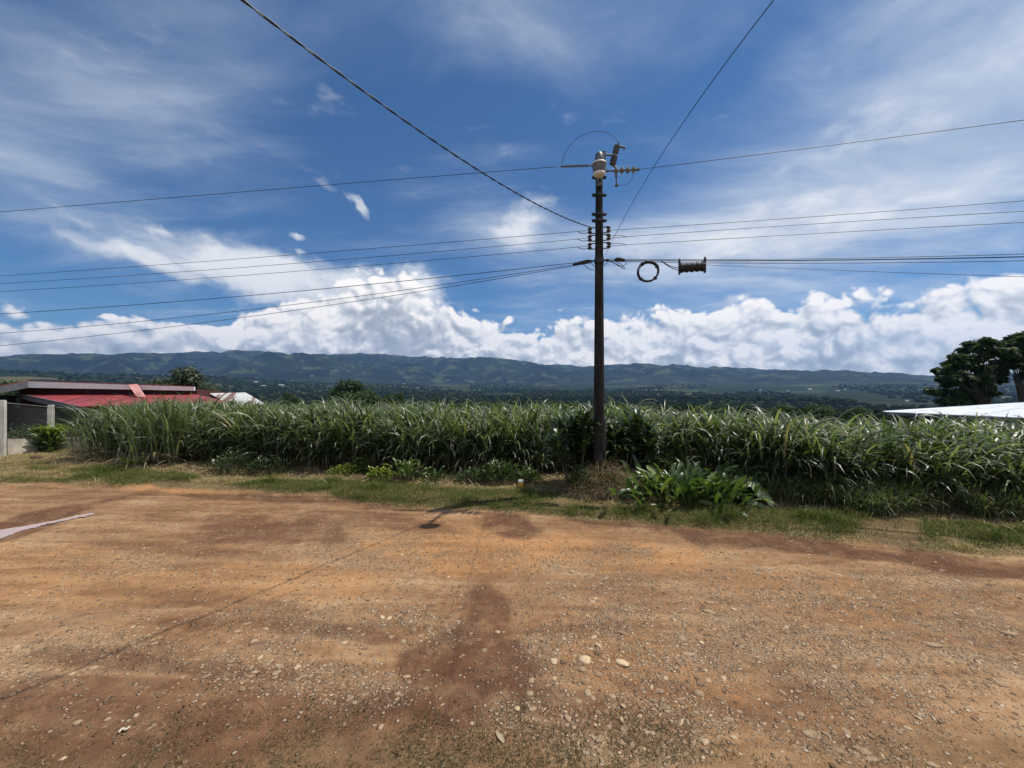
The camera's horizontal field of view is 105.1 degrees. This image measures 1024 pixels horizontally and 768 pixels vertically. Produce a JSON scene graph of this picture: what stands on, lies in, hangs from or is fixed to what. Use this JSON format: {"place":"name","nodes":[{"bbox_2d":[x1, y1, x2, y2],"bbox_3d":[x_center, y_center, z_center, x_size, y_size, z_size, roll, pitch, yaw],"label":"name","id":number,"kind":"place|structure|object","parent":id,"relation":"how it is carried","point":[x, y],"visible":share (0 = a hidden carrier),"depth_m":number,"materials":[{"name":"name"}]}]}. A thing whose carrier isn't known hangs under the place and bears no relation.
{"place":"outdoors","nodes":[
{"label":"outdoors","id":0,"kind":"place"},
{"bbox_2d":[0,350,1016,384],"bbox_3d":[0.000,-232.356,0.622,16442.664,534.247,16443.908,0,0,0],"label":"mountains","id":1,"kind":"structure","parent":0,"point":[363,368],"depth_m":3769.34,"materials":[{"name":"plant"}]},
{"bbox_2d":[0,482,1023,767],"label":"dirt road","id":2,"kind":"structure","parent":0,"point":[260,566],"depth_m":3.89,"materials":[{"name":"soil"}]},
{"bbox_2d":[0,513,93,538],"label":"puddle","id":3,"kind":"object","parent":2,"relation":"on","point":[7,532],"visible":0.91,"depth_m":6.61,"materials":[{"name":"liquid"}]},
{"bbox_2d":[72,719,81,724],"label":"stone","id":4,"kind":"object","parent":2,"relation":"on","point":[76,722],"visible":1,"depth_m":2.78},
{"bbox_2d":[87,665,98,669],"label":"stone","id":5,"kind":"object","parent":2,"relation":"on","point":[93,667],"visible":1,"depth_m":3.31,"materials":[{"name":"stone"}]},
{"bbox_2d":[117,726,129,732],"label":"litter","id":6,"kind":"object","parent":2,"relation":"on","point":[123,729],"visible":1,"depth_m":2.71,"materials":[{"name":"white paper"}]},
{"bbox_2d":[238,686,245,691],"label":"stone","id":7,"kind":"object","parent":2,"relation":"on","point":[242,688],"visible":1,"depth_m":3.07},
{"bbox_2d":[526,690,533,695],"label":"stone","id":8,"kind":"object","parent":2,"relation":"on","point":[529,693],"visible":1,"depth_m":3.02,"materials":[{"name":"stone"}]},
{"bbox_2d":[550,658,556,664],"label":"stone","id":9,"kind":"object","parent":2,"relation":"on","point":[553,661],"visible":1,"depth_m":3.37,"materials":[{"name":"stone"}]},
{"bbox_2d":[578,666,586,671],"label":"stone","id":10,"kind":"object","parent":2,"relation":"on","point":[582,669],"visible":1,"depth_m":3.29,"materials":[{"name":"stone"}]},
{"bbox_2d":[578,655,590,664],"bbox_3d":[0.630,2.394,3.400,0.107,0.044,0.108,0,0,0],"label":"stone","id":11,"kind":"object","parent":2,"relation":"on","point":[584,659],"visible":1,"depth_m":3.38,"materials":[{"name":"stone"}]},
{"bbox_2d":[584,689,591,695],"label":"stone","id":12,"kind":"object","parent":2,"relation":"on","point":[587,692],"visible":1,"depth_m":3.04,"materials":[{"name":"stone"}]},
{"bbox_2d":[594,671,601,676],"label":"stone","id":13,"kind":"object","parent":2,"relation":"on","point":[598,674],"visible":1,"depth_m":3.23,"materials":[{"name":"stone"}]},
{"bbox_2d":[595,735,603,742],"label":"stone","id":14,"kind":"object","parent":2,"relation":"on","point":[599,739],"visible":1,"depth_m":2.64,"materials":[{"name":"stone"}]},
{"bbox_2d":[608,693,615,699],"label":"stone","id":15,"kind":"object","parent":2,"relation":"on","point":[613,696],"visible":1,"depth_m":3.00,"materials":[{"name":"stone"}]},
{"bbox_2d":[616,659,628,666],"bbox_3d":[0.946,2.392,3.363,0.118,0.037,0.081,0,0,34],"label":"stone","id":16,"kind":"object","parent":2,"relation":"on","point":[622,662],"visible":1,"depth_m":3.35,"materials":[{"name":"stone"}]},
{"bbox_2d":[677,635,685,640],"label":"stone","id":17,"kind":"object","parent":2,"relation":"on","point":[681,637],"visible":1,"depth_m":3.67,"materials":[{"name":"stone"}]},
{"bbox_2d":[681,651,693,656],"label":"stone","id":18,"kind":"object","parent":2,"relation":"on","point":[687,654],"visible":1,"depth_m":3.46,"materials":[{"name":"stone"}]},
{"bbox_2d":[694,689,704,696],"bbox_3d":[1.451,2.401,3.039,0.074,0.034,0.068,0,0,-28],"label":"stone","id":19,"kind":"object","parent":2,"relation":"on","point":[697,692],"visible":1,"depth_m":3.03,"materials":[{"name":"stone"}]},
{"bbox_2d":[702,609,715,613],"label":"stone","id":20,"kind":"object","parent":2,"relation":"on","point":[709,611],"visible":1,"depth_m":4.14,"materials":[{"name":"stone"}]},
{"bbox_2d":[796,711,804,716],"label":"stone","id":21,"kind":"object","parent":2,"relation":"on","point":[799,713],"visible":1,"depth_m":2.84,"materials":[{"name":"stone"}]},
{"bbox_2d":[801,730,813,738],"bbox_3d":[2.025,2.402,2.683,0.069,0.030,0.066,0,0,0],"label":"stone","id":22,"kind":"object","parent":2,"relation":"on","point":[807,733],"visible":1,"depth_m":2.68,"materials":[{"name":"stone"}]},
{"bbox_2d":[897,729,903,734],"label":"stone","id":23,"kind":"object","parent":2,"relation":"on","point":[900,732],"visible":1,"depth_m":2.72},
{"bbox_2d":[921,641,942,647],"bbox_3d":[3.891,2.418,3.633,0.155,0.036,0.083,0,0,24],"label":"stone","id":24,"kind":"object","parent":2,"relation":"on","point":[933,644],"visible":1,"depth_m":3.62,"materials":[{"name":"stone"}]},
{"bbox_2d":[993,680,1010,687],"bbox_3d":[3.914,2.399,3.130,0.102,0.034,0.073,0,0,0],"label":"stone","id":25,"kind":"object","parent":2,"relation":"on","point":[1002,683],"visible":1,"depth_m":3.12,"materials":[{"name":"stone"}]},
{"bbox_2d":[999,631,1018,635],"bbox_3d":[4.777,2.398,3.764,0.143,0.032,0.068,0,0,18],"label":"stone","id":26,"kind":"object","parent":2,"relation":"on","point":[1009,633],"visible":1,"depth_m":3.75,"materials":[{"name":"stone"}]},
{"bbox_2d":[0,372,1023,767],"bbox_3d":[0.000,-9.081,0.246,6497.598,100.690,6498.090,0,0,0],"label":"ground","id":27,"kind":"structure","parent":0,"point":[1004,752],"depth_m":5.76,"materials":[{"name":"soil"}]},
{"bbox_2d":[0,379,21,407],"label":"round tree","id":28,"kind":"object","parent":27,"relation":"on","point":[4,382],"visible":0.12,"depth_m":89.42,"materials":[{"name":"green plant"}]},
{"bbox_2d":[7,423,36,438],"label":"dark shrub","id":29,"kind":"object","parent":27,"relation":"on","point":[18,432],"visible":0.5,"depth_m":16.42,"materials":[{"name":"green plant"}]},
{"bbox_2d":[27,426,68,451],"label":"variegated plant","id":30,"kind":"object","parent":27,"relation":"on","point":[52,441],"visible":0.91,"depth_m":13.74,"materials":[{"name":"green plant"}]},
{"bbox_2d":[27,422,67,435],"bbox_3d":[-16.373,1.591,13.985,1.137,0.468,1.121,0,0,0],"label":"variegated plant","id":31,"kind":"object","parent":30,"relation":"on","point":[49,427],"visible":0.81,"depth_m":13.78,"materials":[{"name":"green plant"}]},
{"bbox_2d":[0,400,116,455],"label":"chain link fence","id":32,"kind":"object","parent":27,"relation":"on","point":[11,446],"visible":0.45,"depth_m":13.40,"materials":[{"name":"metal"}]},
{"bbox_2d":[60,424,83,437],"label":"dark shrub","id":33,"kind":"object","parent":27,"relation":"on","point":[72,431],"visible":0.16,"depth_m":17.18,"materials":[{"name":"green plant"}]},
{"bbox_2d":[23,388,180,467],"bbox_3d":[-12.405,1.371,12.505,4.027,2.579,3.931,0,0,-40],"label":"tall grass clump","id":34,"kind":"object","parent":27,"relation":"on","point":[101,439],"visible":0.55,"depth_m":12.13,"materials":[{"name":"plant"}]},
{"bbox_2d":[0,380,233,438],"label":"house","id":35,"kind":"structure","parent":27,"relation":"on","point":[44,393],"depth_m":27.33,"materials":[{"name":"metal"}]},
{"bbox_2d":[118,456,150,465],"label":"lime weed","id":36,"kind":"object","parent":27,"relation":"on","point":[126,462],"visible":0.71,"depth_m":11.20,"materials":[{"name":"green plant"}]},
{"bbox_2d":[59,389,218,469],"bbox_3d":[-10.398,1.366,11.470,4.444,2.559,3.055,0,0,0],"label":"tall grass clump","id":37,"kind":"object","parent":27,"relation":"on","point":[152,431],"visible":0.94,"depth_m":11.44,"materials":[{"name":"plant"}]},
{"bbox_2d":[136,364,226,391],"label":"round tree","id":38,"kind":"object","parent":27,"relation":"on","point":[189,376],"visible":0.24,"depth_m":50.75,"materials":[{"name":"green plant"}]},
{"bbox_2d":[206,448,263,472],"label":"leafy weed","id":39,"kind":"object","parent":27,"relation":"on","point":[230,466],"visible":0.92,"depth_m":10.33,"materials":[{"name":"green plant"}]},
{"bbox_2d":[210,392,262,405],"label":"shed","id":40,"kind":"structure","parent":27,"relation":"on","point":[243,396],"depth_m":30.90,"materials":[{"name":"metal"}]},
{"bbox_2d":[245,455,293,475],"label":"dark weed","id":41,"kind":"object","parent":27,"relation":"on","point":[276,464],"visible":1,"depth_m":10.21,"materials":[{"name":"green plant"}]},
{"bbox_2d":[279,392,305,406],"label":"round tree","id":42,"kind":"object","parent":27,"relation":"on","point":[288,396],"visible":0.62,"depth_m":148.83,"materials":[{"name":"green plant"}]},
{"bbox_2d":[324,462,362,475],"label":"lime bush","id":43,"kind":"object","parent":27,"relation":"on","point":[339,467],"visible":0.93,"depth_m":10.13,"materials":[{"name":"green plant"}]},
{"bbox_2d":[326,378,384,407],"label":"round tree","id":44,"kind":"object","parent":27,"relation":"on","point":[349,387],"visible":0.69,"depth_m":121.38,"materials":[{"name":"green plant"}]},
{"bbox_2d":[351,455,376,473],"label":"weedy plant","id":45,"kind":"object","parent":27,"relation":"on","point":[364,466],"visible":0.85,"depth_m":10.21,"materials":[{"name":"green plant"}]},
{"bbox_2d":[366,466,391,479],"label":"lime bush","id":46,"kind":"object","parent":27,"relation":"on","point":[381,471],"visible":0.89,"depth_m":9.57,"materials":[{"name":"green plant"}]},
{"bbox_2d":[381,391,404,408],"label":"round tree","id":47,"kind":"object","parent":27,"relation":"on","point":[399,398],"visible":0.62,"depth_m":158.37,"materials":[{"name":"green plant"}]},
{"bbox_2d":[381,456,432,480],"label":"upright weed","id":48,"kind":"object","parent":27,"relation":"on","point":[405,470],"visible":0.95,"depth_m":9.55,"materials":[{"name":"green plant"}]},
{"bbox_2d":[415,465,452,482],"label":"upright weed","id":49,"kind":"object","parent":27,"relation":"on","point":[435,476],"visible":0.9,"depth_m":9.43,"materials":[{"name":"green plant"}]},
{"bbox_2d":[453,466,485,482],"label":"scrubby bush","id":50,"kind":"object","parent":27,"relation":"on","point":[469,476],"visible":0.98,"depth_m":9.37,"materials":[{"name":"green plant"}]},
{"bbox_2d":[462,401,496,412],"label":"round tree","id":51,"kind":"object","parent":27,"relation":"on","point":[483,403],"visible":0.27,"depth_m":139.57,"materials":[{"name":"green plant"}]},
{"bbox_2d":[472,458,526,484],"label":"round leaved bush","id":52,"kind":"object","parent":27,"relation":"on","point":[490,472],"visible":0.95,"depth_m":9.34,"materials":[{"name":"green plant"}]},
{"bbox_2d":[0,369,1018,427],"bbox_3d":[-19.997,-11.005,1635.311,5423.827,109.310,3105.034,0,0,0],"label":"forest","id":53,"kind":"object","parent":27,"relation":"on","point":[634,398],"visible":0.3,"depth_m":984.27,"materials":[{"name":"plant"}]},
{"bbox_2d":[0,683,1023,767],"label":"foreground turf","id":54,"kind":"structure","parent":27,"relation":"on","point":[496,747],"depth_m":2.62,"materials":[{"name":"soil"}]},
{"bbox_2d":[496,731,503,742],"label":"dead leaf","id":55,"kind":"object","parent":54,"relation":"on","point":[499,736],"visible":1,"depth_m":2.65,"materials":[{"name":"plant"}]},
{"bbox_2d":[518,479,523,487],"bbox_3d":[0.200,2.279,8.924,0.132,0.200,0.130,0,0,0],"label":"marker stub","id":56,"kind":"object","parent":27,"relation":"on","point":[520,482],"visible":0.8,"depth_m":8.87,"materials":[{"name":"yellow paint"}]},
{"bbox_2d":[515,463,543,483],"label":"round leaved bush","id":57,"kind":"object","parent":27,"relation":"on","point":[528,477],"visible":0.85,"depth_m":9.31,"materials":[{"name":"green plant"}]},
{"bbox_2d":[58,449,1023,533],"bbox_3d":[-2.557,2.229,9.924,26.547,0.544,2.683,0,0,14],"label":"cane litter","id":58,"kind":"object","parent":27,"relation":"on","point":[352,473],"visible":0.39,"depth_m":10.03,"materials":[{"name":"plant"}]},
{"bbox_2d":[63,387,1023,517],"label":"sugar cane","id":59,"kind":"object","parent":27,"relation":"on","point":[328,433],"visible":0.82,"depth_m":10.00,"materials":[{"name":"green plant"}]},
{"bbox_2d":[541,401,559,411],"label":"round tree","id":60,"kind":"object","parent":27,"relation":"on","point":[550,403],"visible":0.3,"depth_m":129.07,"materials":[{"name":"green plant"}]},
{"bbox_2d":[538,408,606,485],"bbox_3d":[1.441,1.390,8.902,1.792,1.827,1.611,0,0,0],"label":"dark leaved shrub","id":61,"kind":"object","parent":27,"relation":"on","point":[579,438],"visible":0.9,"depth_m":8.77,"materials":[{"name":"green plant"}]},
{"bbox_2d":[564,464,592,490],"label":"creeper bush","id":62,"kind":"object","parent":27,"relation":"on","point":[573,478],"visible":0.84,"depth_m":8.26,"materials":[{"name":"green plant"}]},
{"bbox_2d":[561,131,639,479],"bbox_3d":[1.887,-1.494,8.043,1.634,7.987,1.277,0,0,0],"label":"utility pole","id":63,"kind":"object","parent":27,"relation":"on","point":[598,164],"visible":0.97,"depth_m":8.46,"materials":[{"name":"concrete"}]},
{"bbox_2d":[3,166,560,211],"bbox_3d":[-16.802,-5.681,10.742,36.001,2.315,0.012,0,0,7],"label":"overhead wire","id":64,"kind":"object","parent":63,"relation":"attached to","point":[286,188],"visible":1,"depth_m":9.40,"materials":[{"name":"metal"}]},
{"bbox_2d":[8,265,569,332],"bbox_3d":[-16.133,-2.118,10.642,36.002,1.735,0.012,0,0,7],"label":"telecom cable","id":65,"kind":"object","parent":63,"relation":"attached to","point":[292,304],"visible":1,"depth_m":9.36,"materials":[{"name":"rubber"}]},
{"bbox_2d":[4,262,575,313],"bbox_3d":[-16.134,-2.796,10.642,36.002,1.989,0.014,0,0,7],"label":"telecom cable","id":66,"kind":"object","parent":63,"relation":"attached to","point":[297,291],"visible":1,"depth_m":9.32,"materials":[{"name":"rubber"}]},
{"bbox_2d":[573,260,590,265],"bbox_3d":[1.530,-2.653,8.570,0.410,0.128,0.084,0,0,0],"label":"cable sleeve","id":67,"kind":"object","parent":66,"relation":"attached to","point":[582,262],"visible":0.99,"depth_m":8.54,"materials":[{"name":"plastic"}]},
{"bbox_2d":[0,238,586,283],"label":"overhead wire","id":68,"kind":"object","parent":63,"relation":"attached to","point":[304,262],"visible":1,"depth_m":9.34,"materials":[{"name":"metal"}]},
{"bbox_2d":[0,246,586,291],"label":"overhead wire","id":69,"kind":"object","parent":63,"relation":"attached to","point":[304,270],"visible":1,"depth_m":9.34,"materials":[{"name":"metal"}]},
{"bbox_2d":[1,262,591,345],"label":"telecom cable","id":70,"kind":"object","parent":63,"relation":"attached to","point":[305,308],"visible":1,"depth_m":9.32,"materials":[{"name":"rubber"}]},
{"bbox_2d":[4,230,588,275],"bbox_3d":[-16.182,-3.872,10.662,36.001,2.099,0.010,0,0,7],"label":"overhead wire","id":71,"kind":"object","parent":63,"relation":"attached to","point":[307,253],"visible":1,"depth_m":9.33,"materials":[{"name":"metal"}]},
{"bbox_2d":[240,0,589,227],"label":"service cable","id":72,"kind":"object","parent":63,"relation":"attached to","point":[320,59],"visible":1,"depth_m":3.86,"materials":[{"name":"rubber"}]},
{"bbox_2d":[605,0,773,254],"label":"service cable","id":73,"kind":"object","parent":63,"relation":"attached to","point":[697,102],"visible":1,"depth_m":4.30,"materials":[{"name":"rubber"}]},
{"bbox_2d":[611,201,1018,230],"bbox_3d":[18.515,-5.062,4.048,34.001,3.912,0.010,0,0,15],"label":"overhead wire","id":74,"kind":"object","parent":63,"relation":"attached to","point":[825,215],"visible":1,"depth_m":7.42,"materials":[{"name":"metal"}]},
{"bbox_2d":[606,260,1023,263],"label":"telecom cable","id":75,"kind":"object","parent":63,"relation":"attached to","point":[880,262],"visible":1,"depth_m":7.19,"materials":[{"name":"rubber"}]},
{"bbox_2d":[610,256,1023,260],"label":"telecom cable","id":76,"kind":"object","parent":63,"relation":"attached to","point":[825,260],"visible":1,"depth_m":7.47,"materials":[{"name":"rubber"}]},
{"bbox_2d":[637,261,659,281],"bbox_3d":[2.886,-2.386,8.322,0.457,0.455,0.080,0,0,15],"label":"cable coil","id":77,"kind":"object","parent":76,"relation":"hanging from","point":[656,265],"visible":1,"depth_m":8.30,"materials":[{"name":"black rubber"}]},
{"bbox_2d":[661,256,705,274],"bbox_3d":[3.548,-2.447,8.142,0.868,0.328,0.202,0,0,15],"label":"splice closure","id":78,"kind":"object","parent":76,"relation":"hanging from","point":[687,267],"visible":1,"depth_m":8.04,"materials":[{"name":"plastic"}]},
{"bbox_2d":[715,265,1022,276],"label":"telecom cable","id":79,"kind":"object","parent":78,"relation":"attached to","point":[874,271],"visible":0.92,"depth_m":7.38,"materials":[{"name":"rubber"}]},
{"bbox_2d":[613,211,1023,237],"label":"overhead wire","id":80,"kind":"object","parent":63,"relation":"attached to","point":[824,223],"visible":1,"depth_m":7.41,"materials":[{"name":"metal"}]},
{"bbox_2d":[613,222,1023,245],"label":"overhead wire","id":81,"kind":"object","parent":63,"relation":"attached to","point":[829,232],"visible":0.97,"depth_m":7.41,"materials":[{"name":"metal"}]},
{"bbox_2d":[626,254,1018,259],"bbox_3d":[18.454,-3.735,4.119,34.002,3.203,0.012,0,0,15],"label":"telecom cable","id":82,"kind":"object","parent":63,"relation":"attached to","point":[811,258],"visible":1,"depth_m":7.53,"materials":[{"name":"rubber"}]},
{"bbox_2d":[643,120,1022,168],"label":"overhead wire","id":83,"kind":"object","parent":63,"relation":"attached to","point":[842,143],"visible":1,"depth_m":7.33,"materials":[{"name":"metal"}]},
{"bbox_2d":[554,457,652,502],"bbox_3d":[1.983,1.956,8.432,2.411,0.923,1.829,0,0,0],"label":"dry grass mound","id":84,"kind":"object","parent":27,"relation":"on","point":[621,478],"visible":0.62,"depth_m":8.18,"materials":[{"name":"plant"}]},
{"bbox_2d":[587,405,667,475],"bbox_3d":[2.574,1.390,9.027,2.155,1.802,1.428,0,0,0],"label":"dark leaved shrub","id":85,"kind":"object","parent":27,"relation":"on","point":[631,434],"visible":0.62,"depth_m":8.96,"materials":[{"name":"green plant"}]},
{"bbox_2d":[631,404,651,412],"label":"round tree","id":86,"kind":"object","parent":27,"relation":"on","point":[642,408],"visible":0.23,"depth_m":128.84,"materials":[{"name":"green plant"}]},
{"bbox_2d":[616,470,701,500],"bbox_3d":[3.192,2.103,8.221,2.358,0.500,1.722,0,0,0],"label":"broad leaved clump","id":87,"kind":"object","parent":27,"relation":"on","point":[674,487],"visible":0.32,"depth_m":8.00,"materials":[{"name":"green plant"}]},
{"bbox_2d":[574,454,779,515],"bbox_3d":[3.362,1.964,8.008,4.064,0.791,2.701,0,0,0],"label":"broad leaved clump","id":88,"kind":"object","parent":27,"relation":"on","point":[656,481],"visible":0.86,"depth_m":7.72,"materials":[{"name":"green plant"}]},
{"bbox_2d":[699,498,718,505],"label":"fallen banana leaf","id":89,"kind":"object","parent":27,"relation":"on","point":[703,500],"visible":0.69,"depth_m":7.66,"materials":[{"name":"plant"}]},
{"bbox_2d":[705,461,730,477],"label":"yellowing plant","id":90,"kind":"object","parent":27,"relation":"on","point":[724,464],"visible":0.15,"depth_m":8.62,"materials":[{"name":"green plant"}]},
{"bbox_2d":[673,472,776,505],"bbox_3d":[4.232,2.081,7.910,2.094,0.536,1.467,0,0,0],"label":"broad leaved clump","id":91,"kind":"object","parent":27,"relation":"on","point":[743,489],"visible":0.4,"depth_m":7.57,"materials":[{"name":"green plant"}]},
{"bbox_2d":[729,402,753,409],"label":"round tree","id":92,"kind":"object","parent":27,"relation":"on","point":[747,405],"visible":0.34,"depth_m":167.74,"materials":[{"name":"green plant"}]},
{"bbox_2d":[729,488,764,507],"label":"fallen banana leaf","id":93,"kind":"object","parent":27,"relation":"on","point":[755,502],"visible":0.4,"depth_m":7.52,"materials":[{"name":"plant"}]},
{"bbox_2d":[721,467,779,501],"bbox_3d":[4.804,2.040,7.958,1.311,0.720,0.908,0,0,0],"label":"leaved bush","id":94,"kind":"object","parent":27,"relation":"on","point":[738,470],"visible":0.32,"depth_m":7.87,"materials":[{"name":"green plant"}]},
{"bbox_2d":[735,474,774,506],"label":"fallen banana leaf","id":95,"kind":"object","parent":27,"relation":"on","point":[762,494],"visible":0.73,"depth_m":7.60,"materials":[{"name":"plant"}]},
{"bbox_2d":[767,403,796,419],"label":"round tree","id":96,"kind":"object","parent":27,"relation":"on","point":[786,409],"visible":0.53,"depth_m":109.88,"materials":[{"name":"green plant"}]},
{"bbox_2d":[796,404,834,421],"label":"round tree","id":97,"kind":"object","parent":27,"relation":"on","point":[826,411],"visible":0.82,"depth_m":88.73,"materials":[{"name":"green plant"}]},
{"bbox_2d":[832,748,843,753],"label":"stone","id":98,"kind":"object","parent":27,"relation":"on","point":[838,751],"visible":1,"depth_m":2.56,"materials":[{"name":"stone"}]},
{"bbox_2d":[841,406,880,424],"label":"round tree","id":99,"kind":"object","parent":27,"relation":"on","point":[857,411],"visible":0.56,"depth_m":74.32,"materials":[{"name":"green plant"}]},
{"bbox_2d":[826,497,897,515],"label":"bank weed","id":100,"kind":"object","parent":27,"relation":"on","point":[863,509],"visible":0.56,"depth_m":7.01,"materials":[{"name":"green plant"}]},
{"bbox_2d":[859,747,871,755],"bbox_3d":[2.308,2.407,2.566,0.076,0.028,0.065,0,0,0],"label":"stone","id":101,"kind":"object","parent":27,"relation":"on","point":[862,751],"visible":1,"depth_m":2.56,"materials":[{"name":"stone"}]},
{"bbox_2d":[882,402,1023,428],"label":"metal roofed building","id":102,"kind":"structure","parent":27,"relation":"on","point":[1012,409],"depth_m":25.99,"materials":[{"name":"metal"}]},
{"bbox_2d":[922,387,1003,406],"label":"bushy tree","id":103,"kind":"object","parent":27,"relation":"on","point":[959,396],"visible":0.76,"depth_m":45.03,"materials":[{"name":"green plant"}]},
{"bbox_2d":[928,336,1021,404],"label":"spreading tree","id":104,"kind":"object","parent":27,"relation":"on","point":[959,366],"visible":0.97,"depth_m":45.12,"materials":[{"name":"green plant"}]},
{"bbox_2d":[997,331,1023,401],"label":"spreading tree","id":105,"kind":"object","parent":27,"relation":"on","point":[1016,339],"visible":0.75,"depth_m":45.45,"materials":[{"name":"green plant"}]},
{"bbox_2d":[0,0,1023,375],"label":"sky","id":106,"kind":"structure","parent":0,"point":[102,101],"materials":[{"name":"blue"}]},
{"bbox_2d":[650,436,1023,520],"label":"wild grass","id":107,"kind":"structure","parent":0,"point":[1007,505],"depth_m":7.19,"materials":[{"name":"plant"}]}
]}

